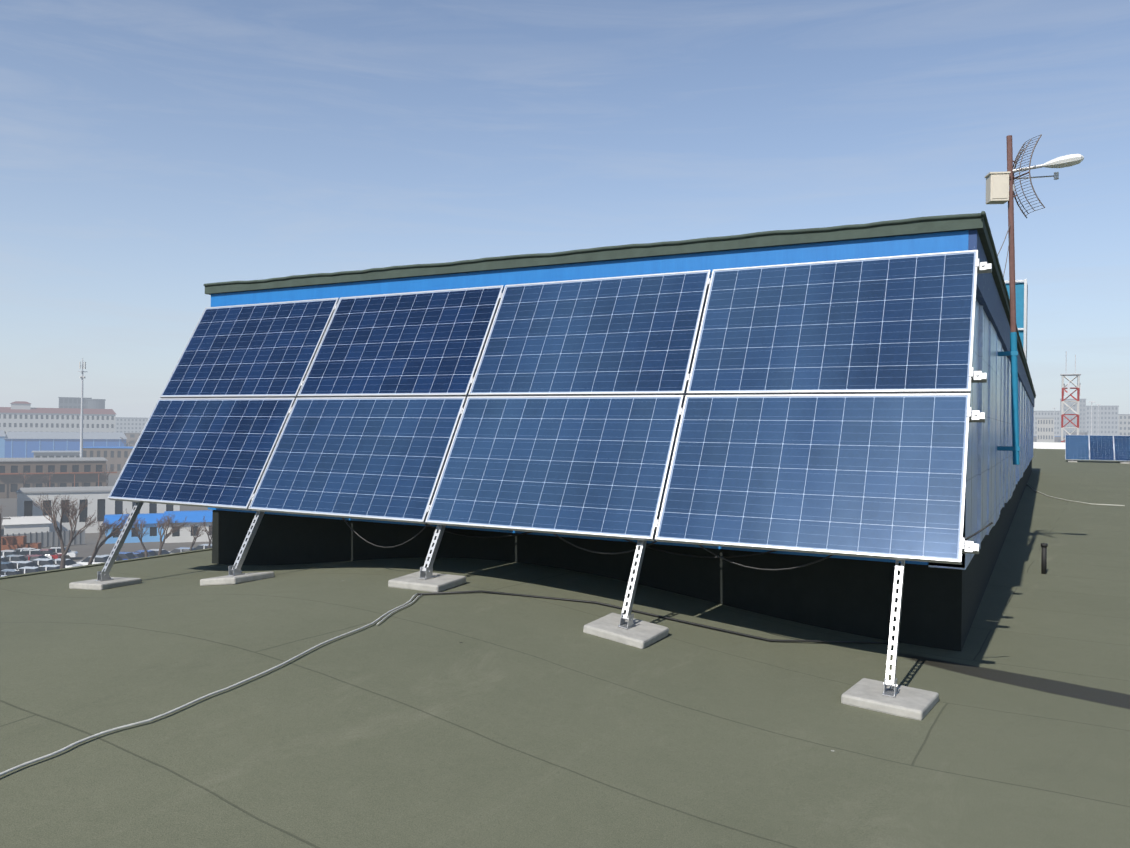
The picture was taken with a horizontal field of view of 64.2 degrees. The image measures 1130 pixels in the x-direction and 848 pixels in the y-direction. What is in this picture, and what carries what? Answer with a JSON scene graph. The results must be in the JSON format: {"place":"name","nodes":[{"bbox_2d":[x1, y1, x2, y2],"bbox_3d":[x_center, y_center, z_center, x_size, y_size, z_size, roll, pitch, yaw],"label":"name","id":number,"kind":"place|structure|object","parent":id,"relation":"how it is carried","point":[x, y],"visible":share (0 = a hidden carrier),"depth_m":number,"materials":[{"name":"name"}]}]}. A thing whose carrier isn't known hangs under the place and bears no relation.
{"place":"outdoors","nodes":[
{"label":"outdoors","id":0,"kind":"place"},
{"bbox_2d":[1,536,40,550],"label":"building","id":1,"kind":"structure","parent":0,"point":[12,542],"depth_m":122.48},
{"bbox_2d":[11,439,119,457],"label":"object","id":2,"kind":"object","parent":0,"point":[53,445],"visible":0.06,"depth_m":370.86,"materials":[{"name":"metal"}]},
{"bbox_2d":[58,397,91,408],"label":"rooftop structure","id":3,"kind":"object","parent":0,"point":[69,402],"depth_m":596.46,"materials":[{"name":"grey concrete"}]},
{"bbox_2d":[77,358,86,456],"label":"cell tower","id":4,"kind":"structure","parent":0,"point":[83,365],"depth_m":250.88,"materials":[{"name":"metal"}]},
{"bbox_2d":[0,475,211,561],"bbox_3d":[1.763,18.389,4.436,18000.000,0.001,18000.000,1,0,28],"label":"ground","id":5,"kind":"structure","parent":0,"point":[86,550],"depth_m":135.65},
{"bbox_2d":[0,513,10,576],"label":"lamp post","id":6,"kind":"object","parent":5,"relation":"on","point":[0,540],"visible":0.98,"depth_m":85.49,"materials":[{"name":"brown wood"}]},
{"bbox_2d":[1,556,9,561],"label":"car","id":7,"kind":"object","parent":5,"relation":"on","point":[4,559],"visible":0.1,"depth_m":111.10,"materials":[{"name":"paint"}]},
{"bbox_2d":[1,562,17,569],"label":"car","id":8,"kind":"object","parent":5,"relation":"on","point":[7,565],"visible":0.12,"depth_m":104.80,"materials":[{"name":"paint"}]},
{"bbox_2d":[1,550,18,555],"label":"car","id":9,"kind":"object","parent":5,"relation":"on","point":[7,552],"visible":0.29,"depth_m":115.74,"materials":[{"name":"paint"}]},
{"bbox_2d":[1,569,23,575],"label":"car","id":10,"kind":"object","parent":5,"relation":"on","point":[8,572],"visible":0.23,"depth_m":100.56,"materials":[{"name":"paint"}]},
{"bbox_2d":[4,555,29,561],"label":"car","id":11,"kind":"object","parent":5,"relation":"on","point":[13,558],"visible":0.29,"depth_m":111.66,"materials":[{"name":"paint"}]},
{"bbox_2d":[14,548,36,552],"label":"car","id":12,"kind":"object","parent":5,"relation":"on","point":[19,550],"visible":0.04,"depth_m":116.90,"materials":[{"name":"paint"}]},
{"bbox_2d":[12,561,39,567],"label":"car","id":13,"kind":"object","parent":5,"relation":"on","point":[18,564],"visible":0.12,"depth_m":105.81,"materials":[{"name":"paint"}]},
{"bbox_2d":[19,472,33,487],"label":"tree","id":14,"kind":"object","parent":5,"relation":"on","point":[24,480],"visible":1,"depth_m":202.83,"materials":[{"name":"brown plant"}]},
{"bbox_2d":[2,516,51,534],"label":"canopy","id":15,"kind":"object","parent":5,"relation":"on","point":[27,524],"visible":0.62,"depth_m":134.24,"materials":[{"name":"white metal"}]},
{"bbox_2d":[16,566,41,573],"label":"car","id":16,"kind":"object","parent":5,"relation":"on","point":[25,569],"visible":0.08,"depth_m":101.76,"materials":[{"name":"paint"}]},
{"bbox_2d":[17,549,51,558],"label":"car","id":17,"kind":"object","parent":5,"relation":"on","point":[32,552],"visible":0.23,"depth_m":116.36,"materials":[{"name":"paint"}]},
{"bbox_2d":[24,554,49,560],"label":"car","id":18,"kind":"object","parent":5,"relation":"on","point":[31,557],"visible":0.06,"depth_m":112.66,"materials":[{"name":"paint"}]},
{"bbox_2d":[1,530,84,547],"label":"fence","id":19,"kind":"object","parent":5,"relation":"on","point":[46,539],"visible":0.67,"depth_m":130.99,"materials":[{"name":"grey metal"}]},
{"bbox_2d":[31,558,56,565],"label":"car","id":20,"kind":"object","parent":5,"relation":"on","point":[42,561],"visible":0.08,"depth_m":107.83,"materials":[{"name":"paint"}]},
{"bbox_2d":[38,470,54,486],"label":"tree","id":21,"kind":"object","parent":5,"relation":"on","point":[47,480],"visible":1,"depth_m":206.49,"materials":[{"name":"brown plant"}]},
{"bbox_2d":[38,565,59,570],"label":"car","id":22,"kind":"object","parent":5,"relation":"on","point":[47,567],"visible":0.04,"depth_m":102.83,"materials":[{"name":"paint"}]},
{"bbox_2d":[40,549,61,558],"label":"car","id":23,"kind":"object","parent":5,"relation":"on","point":[53,554],"visible":0.29,"depth_m":117.24,"materials":[{"name":"paint"}]},
{"bbox_2d":[0,457,107,497],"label":"building","id":24,"kind":"structure","parent":5,"relation":"on","point":[10,485],"depth_m":217.27,"materials":[{"name":"grey concrete"}]},
{"bbox_2d":[32,451,79,457],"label":"building","id":25,"kind":"structure","parent":5,"relation":"on","point":[50,454],"depth_m":348.43,"materials":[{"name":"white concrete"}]},
{"bbox_2d":[0,407,115,434],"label":"building","id":26,"kind":"structure","parent":5,"relation":"on","point":[50,420],"depth_m":486.84,"materials":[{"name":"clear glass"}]},
{"bbox_2d":[10,401,30,409],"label":"rooftop structure","id":27,"kind":"object","parent":26,"relation":"on","point":[20,405],"visible":0.82,"depth_m":481.48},
{"bbox_2d":[87,399,105,408],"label":"rooftop structure","id":28,"kind":"object","parent":26,"relation":"on","point":[96,403],"visible":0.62,"depth_m":598.92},
{"bbox_2d":[0,472,116,486],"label":"workshop racks","id":29,"kind":"object","parent":5,"relation":"on","point":[74,473],"visible":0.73,"depth_m":217.47,"materials":[{"name":"brown metal"}]},
{"bbox_2d":[49,547,77,558],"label":"car","id":30,"kind":"object","parent":5,"relation":"on","point":[69,554],"visible":0.42,"depth_m":118.94,"materials":[{"name":"paint"}]},
{"bbox_2d":[3,432,126,457],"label":"blue hall","id":31,"kind":"structure","parent":5,"relation":"on","point":[21,440],"depth_m":375.50,"materials":[{"name":"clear glass"}]},
{"bbox_2d":[0,430,5,457],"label":"building","id":32,"kind":"structure","parent":31,"relation":"attached to","point":[2,444],"depth_m":364.83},
{"bbox_2d":[31,493,101,568],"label":"tree","id":33,"kind":"object","parent":5,"relation":"on","point":[72,507],"visible":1,"depth_m":100.55,"materials":[{"name":"brown plant"}]},
{"bbox_2d":[53,558,82,567],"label":"car","id":34,"kind":"object","parent":5,"relation":"on","point":[70,563],"visible":0.19,"depth_m":109.03,"materials":[{"name":"paint"}]},
{"bbox_2d":[76,555,108,564],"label":"car","id":35,"kind":"object","parent":5,"relation":"on","point":[98,559],"visible":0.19,"depth_m":110.85,"materials":[{"name":"paint"}]},
{"bbox_2d":[16,486,179,532],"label":"building","id":36,"kind":"structure","parent":5,"relation":"on","point":[101,505],"depth_m":148.06,"materials":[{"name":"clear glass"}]},
{"bbox_2d":[0,548,211,579],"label":"roof edge","id":37,"kind":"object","parent":5,"relation":"on","point":[86,566],"depth_m":8.42,"materials":[{"name":"metal"}]},
{"bbox_2d":[0,448,1129,847],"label":"roof","id":38,"kind":"structure","parent":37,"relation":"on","point":[470,720],"depth_m":3.86,"materials":[{"name":"fabric"}]},
{"bbox_2d":[69,577,141,589],"bbox_3d":[-3.732,1.296,7.320,0.381,0.076,0.381,1,0,25],"label":"paver","id":39,"kind":"object","parent":38,"relation":"on","point":[114,582],"visible":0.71,"depth_m":7.20,"materials":[{"name":"concrete"}]},
{"bbox_2d":[95,502,143,580],"bbox_3d":[-3.438,0.118,7.856,0.065,2.315,1.342,1,0,28],"label":"strut","id":40,"kind":"object","parent":39,"relation":"on","point":[103,575],"visible":0.19,"depth_m":7.41,"materials":[{"name":"metal"}]},
{"bbox_2d":[0,594,421,775],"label":"roof cable","id":41,"kind":"object","parent":38,"relation":"on","point":[145,721],"visible":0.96,"depth_m":3.57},
{"bbox_2d":[200,571,274,585],"bbox_3d":[-2.448,1.157,6.733,0.389,0.104,0.388,1,0,28],"label":"paver","id":42,"kind":"object","parent":38,"relation":"on","point":[233,580],"visible":0.88,"depth_m":6.60,"materials":[{"name":"concrete"}]},
{"bbox_2d":[228,511,264,575],"bbox_3d":[-2.178,0.056,7.232,0.068,2.164,1.256,1,0,28],"label":"strut","id":43,"kind":"object","parent":42,"relation":"on","point":[234,569],"visible":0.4,"depth_m":6.78,"materials":[{"name":"metal"}]},
{"bbox_2d":[388,571,465,591],"bbox_3d":[-0.912,1.049,5.990,0.380,0.064,0.380,1,0,23],"label":"paver","id":44,"kind":"object","parent":38,"relation":"on","point":[439,582],"visible":0.85,"depth_m":5.88,"materials":[{"name":"concrete"}]},
{"bbox_2d":[418,525,445,578],"bbox_3d":[-0.651,0.008,6.455,0.064,2.037,1.188,1,0,28],"label":"strut","id":45,"kind":"object","parent":44,"relation":"on","point":[426,570],"visible":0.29,"depth_m":6.01,"materials":[{"name":"metal"}]},
{"bbox_2d":[205,217,1035,651],"bbox_3d":[6.586,0.196,20.258,6.790,2.720,29.980,1,0,28],"label":"roof structure","id":46,"kind":"object","parent":38,"relation":"on","point":[939,605],"visible":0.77,"depth_m":6.58,"materials":[{"name":"metal"}]},
{"bbox_2d":[204,211,1035,394],"bbox_3d":[6.572,-1.162,20.189,6.806,0.038,29.900,1,0,28],"label":"roof edge","id":47,"kind":"object","parent":46,"relation":"attached to","point":[929,218],"visible":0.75,"depth_m":6.54,"materials":[{"name":"metal"}]},
{"bbox_2d":[583,613,668,648],"bbox_3d":[0.357,1.197,5.222,0.384,0.106,0.384,1,0,28],"label":"paver","id":48,"kind":"object","parent":38,"relation":"on","point":[640,634],"visible":0.94,"depth_m":5.13,"materials":[{"name":"concrete"}]},
{"bbox_2d":[618,540,646,628],"bbox_3d":[0.643,0.091,5.719,0.068,2.175,1.264,1,0,28],"label":"strut","id":49,"kind":"object","parent":48,"relation":"on","point":[626,614],"visible":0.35,"depth_m":5.28,"materials":[{"name":"metal"}]},
{"bbox_2d":[250,258,991,553],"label":"array rails","id":50,"kind":"object","parent":49,"relation":"attached to","point":[971,547],"visible":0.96,"depth_m":4.99,"materials":[{"name":"metal"}]},
{"bbox_2d":[108,398,295,510],"bbox_3d":[-3.026,0.217,7.478,1.650,0.990,0.035,1,-30,28],"label":"solar panel","id":51,"kind":"object","parent":50,"relation":"attached to","point":[209,452],"visible":0.92,"depth_m":7.43,"materials":[{"name":"glass"}]},
{"bbox_2d":[160,298,339,397],"bbox_3d":[-2.783,-0.655,7.917,1.650,0.990,0.036,1,-30,28],"label":"solar panel","id":52,"kind":"object","parent":50,"relation":"attached to","point":[264,350],"visible":0.9,"depth_m":7.87,"materials":[{"name":"glass"}]},
{"bbox_2d":[248,397,466,523],"bbox_3d":[-1.557,0.232,6.692,1.650,0.990,0.035,1,-30,28],"label":"solar panel","id":53,"kind":"object","parent":50,"relation":"attached to","point":[377,458],"visible":0.96,"depth_m":6.64,"materials":[{"name":"glass"}]},
{"bbox_2d":[297,285,504,397],"bbox_3d":[-1.313,-0.640,7.131,1.650,0.990,0.036,1,-30,28],"label":"solar panel","id":54,"kind":"object","parent":50,"relation":"attached to","point":[422,344],"visible":0.94,"depth_m":7.08,"materials":[{"name":"glass"}]},
{"bbox_2d":[425,395,684,540],"bbox_3d":[-0.088,0.247,5.907,1.650,0.990,0.035,1,-30,28],"label":"solar panel","id":55,"kind":"object","parent":50,"relation":"attached to","point":[595,466],"visible":0.96,"depth_m":5.85,"materials":[{"name":"glass"}]},
{"bbox_2d":[468,270,711,396],"bbox_3d":[0.155,-0.625,6.345,1.650,0.990,0.036,1,-30,28],"label":"solar panel","id":56,"kind":"object","parent":50,"relation":"attached to","point":[625,335],"visible":0.96,"depth_m":6.29,"materials":[{"name":"glass"}]},
{"bbox_2d":[342,518,992,570],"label":"module leads","id":57,"kind":"object","parent":50,"relation":"attached to","point":[972,535],"visible":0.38,"depth_m":6.05,"materials":[{"name":"grey"}]},
{"bbox_2d":[655,393,970,564],"bbox_3d":[1.381,0.262,5.121,1.650,0.990,0.035,1,-30,28],"label":"solar panel","id":58,"kind":"object","parent":50,"relation":"attached to","point":[882,476],"visible":0.98,"depth_m":5.06,"materials":[{"name":"glass"}]},
{"bbox_2d":[686,250,977,394],"bbox_3d":[1.625,-0.610,5.560,1.650,0.990,0.036,1,-30,28],"label":"solar panel","id":59,"kind":"object","parent":50,"relation":"attached to","point":[903,324],"visible":0.98,"depth_m":5.50,"materials":[{"name":"glass"}]},
{"bbox_2d":[417,566,894,643],"bbox_3d":[0.571,1.116,5.638,2.983,0.480,0.308,1,0,5],"label":"cable","id":60,"kind":"object","parent":38,"relation":"on","point":[674,619],"visible":0.9,"depth_m":5.64,"materials":[{"name":"black rubber"}]},
{"bbox_2d":[841,678,938,720],"bbox_3d":[1.611,1.358,4.457,0.381,0.066,0.380,1,0,34],"label":"paver","id":61,"kind":"object","parent":38,"relation":"on","point":[906,702],"visible":1,"depth_m":4.37,"materials":[{"name":"concrete"}]},
{"bbox_2d":[882,560,904,696],"bbox_3d":[1.912,0.176,4.992,0.064,2.321,1.347,1,0,28],"label":"strut","id":62,"kind":"object","parent":61,"relation":"on","point":[892,691],"visible":0.35,"depth_m":4.54,"materials":[{"name":"metal"}]},
{"bbox_2d":[985,134,1083,464],"bbox_3d":[3.879,-1.182,8.196,1.803,3.120,0.666,1,0,-29],"label":"antenna pole","id":63,"kind":"object","parent":38,"relation":"on","point":[1000,187],"visible":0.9,"depth_m":8.50,"materials":[{"name":"brown metal"}]},
{"bbox_2d":[1041,543,1047,573],"bbox_3d":[4.602,1.293,8.651,0.055,0.290,0.055,1,0,6],"label":"vent stub","id":64,"kind":"object","parent":38,"relation":"on","point":[1044,546],"visible":1,"depth_m":8.64,"materials":[{"name":"black metal"}]},
{"bbox_2d":[1033,442,1089,449],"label":"parapet","id":65,"kind":"structure","parent":38,"relation":"on","point":[1048,445],"depth_m":78.29,"materials":[{"name":"white paint"}]},
{"bbox_2d":[1027,484,1124,505],"bbox_3d":[11.017,1.550,20.525,0.783,0.021,7.410,1,0,14],"label":"cable","id":66,"kind":"object","parent":38,"relation":"on","point":[1073,501],"visible":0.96,"depth_m":17.78,"materials":[{"name":"black rubber"}]},
{"bbox_2d":[1067,440,1129,463],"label":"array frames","id":67,"kind":"structure","parent":38,"relation":"on","point":[1125,462],"depth_m":42.59,"materials":[{"name":"metal"}]},
{"bbox_2d":[1065,435,1088,459],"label":"panel","id":68,"kind":"object","parent":67,"relation":"on","point":[1076,447],"visible":1,"depth_m":43.15,"materials":[{"name":"glass"}]},
{"bbox_2d":[1089,435,1113,460],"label":"panel","id":69,"kind":"object","parent":67,"relation":"on","point":[1101,447],"visible":1,"depth_m":42.67,"materials":[{"name":"glass"}]},
{"bbox_2d":[1113,435,1129,460],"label":"panel","id":70,"kind":"object","parent":67,"relation":"on","point":[1121,448],"visible":1,"depth_m":42.29,"materials":[{"name":"glass"}]},
{"bbox_2d":[79,446,133,474],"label":"building","id":71,"kind":"structure","parent":5,"relation":"on","point":[116,457],"depth_m":311.38,"materials":[{"name":"grey concrete"}]},
{"bbox_2d":[100,466,113,485],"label":"tree","id":72,"kind":"object","parent":5,"relation":"on","point":[105,475],"visible":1,"depth_m":214.98,"materials":[{"name":"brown plant"}]},
{"bbox_2d":[88,509,136,564],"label":"tree","id":73,"kind":"object","parent":5,"relation":"on","point":[111,534],"visible":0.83,"depth_m":99.25,"materials":[{"name":"brown plant"}]},
{"bbox_2d":[103,555,122,560],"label":"car","id":74,"kind":"object","parent":5,"relation":"on","point":[118,558],"visible":0.02,"depth_m":113.20,"materials":[{"name":"paint"}]},
{"bbox_2d":[109,552,136,559],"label":"car","id":75,"kind":"object","parent":5,"relation":"on","point":[126,555],"visible":0.15,"depth_m":114.14,"materials":[{"name":"paint"}]},
{"bbox_2d":[120,437,135,445],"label":"tree","id":76,"kind":"object","parent":5,"relation":"on","point":[129,442],"visible":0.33,"depth_m":388.85,"materials":[{"name":"brown plant"}]},
{"bbox_2d":[115,417,147,431],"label":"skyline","id":77,"kind":"structure","parent":5,"relation":"on","point":[129,424],"depth_m":810.19,"materials":[{"name":"white concrete"}]},
{"bbox_2d":[122,432,140,446],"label":"block","id":78,"kind":"structure","parent":5,"relation":"on","point":[130,436],"depth_m":461.19,"materials":[{"name":"grey concrete"}]},
{"bbox_2d":[104,513,163,543],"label":"building","id":79,"kind":"structure","parent":5,"relation":"on","point":[152,529],"depth_m":137.83,"materials":[{"name":"blue paint"}]},
{"bbox_2d":[120,515,150,556],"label":"tree","id":80,"kind":"object","parent":5,"relation":"on","point":[142,535],"visible":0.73,"depth_m":111.05,"materials":[{"name":"brown plant"}]},
{"bbox_2d":[132,552,144,557],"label":"car","id":81,"kind":"object","parent":5,"relation":"on","point":[137,554],"visible":0.08,"depth_m":115.93,"materials":[{"name":"paint"}]},
{"bbox_2d":[135,550,157,556],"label":"car","id":82,"kind":"object","parent":5,"relation":"on","point":[152,553],"visible":0.08,"depth_m":117.32,"materials":[{"name":"paint"}]},
{"bbox_2d":[150,549,170,554],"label":"car","id":83,"kind":"object","parent":5,"relation":"on","point":[164,551],"visible":0.04,"depth_m":119.16,"materials":[{"name":"paint"}]},
{"bbox_2d":[154,512,187,554],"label":"tree","id":84,"kind":"object","parent":5,"relation":"on","point":[168,519],"visible":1,"depth_m":112.52,"materials":[{"name":"brown plant"}]},
{"bbox_2d":[168,547,197,552],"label":"car","id":85,"kind":"object","parent":5,"relation":"on","point":[180,549],"visible":0.1,"depth_m":120.64,"materials":[{"name":"paint"}]},
{"bbox_2d":[162,510,212,542],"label":"building","id":86,"kind":"structure","parent":5,"relation":"on","point":[190,518],"depth_m":138.82,"materials":[{"name":"white paint"}]},
{"bbox_2d":[187,524,204,550],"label":"tree","id":87,"kind":"object","parent":5,"relation":"on","point":[197,534],"visible":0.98,"depth_m":119.83,"materials":[{"name":"brown plant"}]},
{"bbox_2d":[196,544,211,549],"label":"car","id":88,"kind":"object","parent":5,"relation":"on","point":[202,546],"visible":0.1,"depth_m":122.72,"materials":[{"name":"paint"}]},
{"bbox_2d":[200,515,211,547],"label":"tree","id":89,"kind":"object","parent":5,"relation":"on","point":[207,532],"visible":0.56,"depth_m":122.51,"materials":[{"name":"brown plant"}]},
{"bbox_2d":[1060,351,1080,441],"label":"lattice mast","id":90,"kind":"object","parent":5,"relation":"on","point":[1077,387],"visible":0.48,"depth_m":130.29,"materials":[{"name":"metal"}]},
{"bbox_2d":[1054,401,1100,434],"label":"light poles","id":91,"kind":"object","parent":5,"relation":"on","point":[1091,402],"visible":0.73,"depth_m":197.90,"materials":[{"name":"metal"}]},
{"bbox_2d":[0,0,1129,417],"label":"sky","id":92,"kind":"structure","parent":0,"point":[153,153],"materials":[{"name":"blue"}]},
{"bbox_2d":[1005,279,1027,360],"bbox_3d":[10.627,-2.268,21.967,1.140,2.320,0.960,1,0,28],"label":"sign","id":93,"kind":"object","parent":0,"point":[1021,289],"visible":0.29,"depth_m":21.38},
{"bbox_2d":[1036,417,1053,441],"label":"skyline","id":94,"kind":"structure","parent":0,"point":[1045,429],"depth_m":529.38,"materials":[{"name":"grey concrete"}]},
{"bbox_2d":[1033,411,1060,435],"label":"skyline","id":95,"kind":"structure","parent":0,"point":[1050,414],"depth_m":792.27,"materials":[{"name":"grey concrete"}]},
{"bbox_2d":[1033,436,1064,441],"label":"block","id":96,"kind":"structure","parent":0,"point":[1057,438],"depth_m":574.18,"materials":[{"name":"grey concrete"}]},
{"bbox_2d":[1060,399,1085,435],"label":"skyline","id":97,"kind":"structure","parent":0,"point":[1082,415],"depth_m":957.83,"materials":[{"name":"grey concrete"}]},
{"bbox_2d":[1066,432,1087,434],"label":"block","id":98,"kind":"structure","parent":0,"point":[1080,433],"depth_m":608.75,"materials":[{"name":"grey concrete"}]},
{"bbox_2d":[1086,406,1118,442],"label":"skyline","id":99,"kind":"structure","parent":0,"point":[1108,420],"depth_m":858.34,"materials":[{"name":"grey concrete"}]},
{"bbox_2d":[1118,414,1129,435],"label":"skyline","id":100,"kind":"structure","parent":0,"point":[1123,424],"depth_m":679.74,"materials":[{"name":"grey concrete"}]}
]}

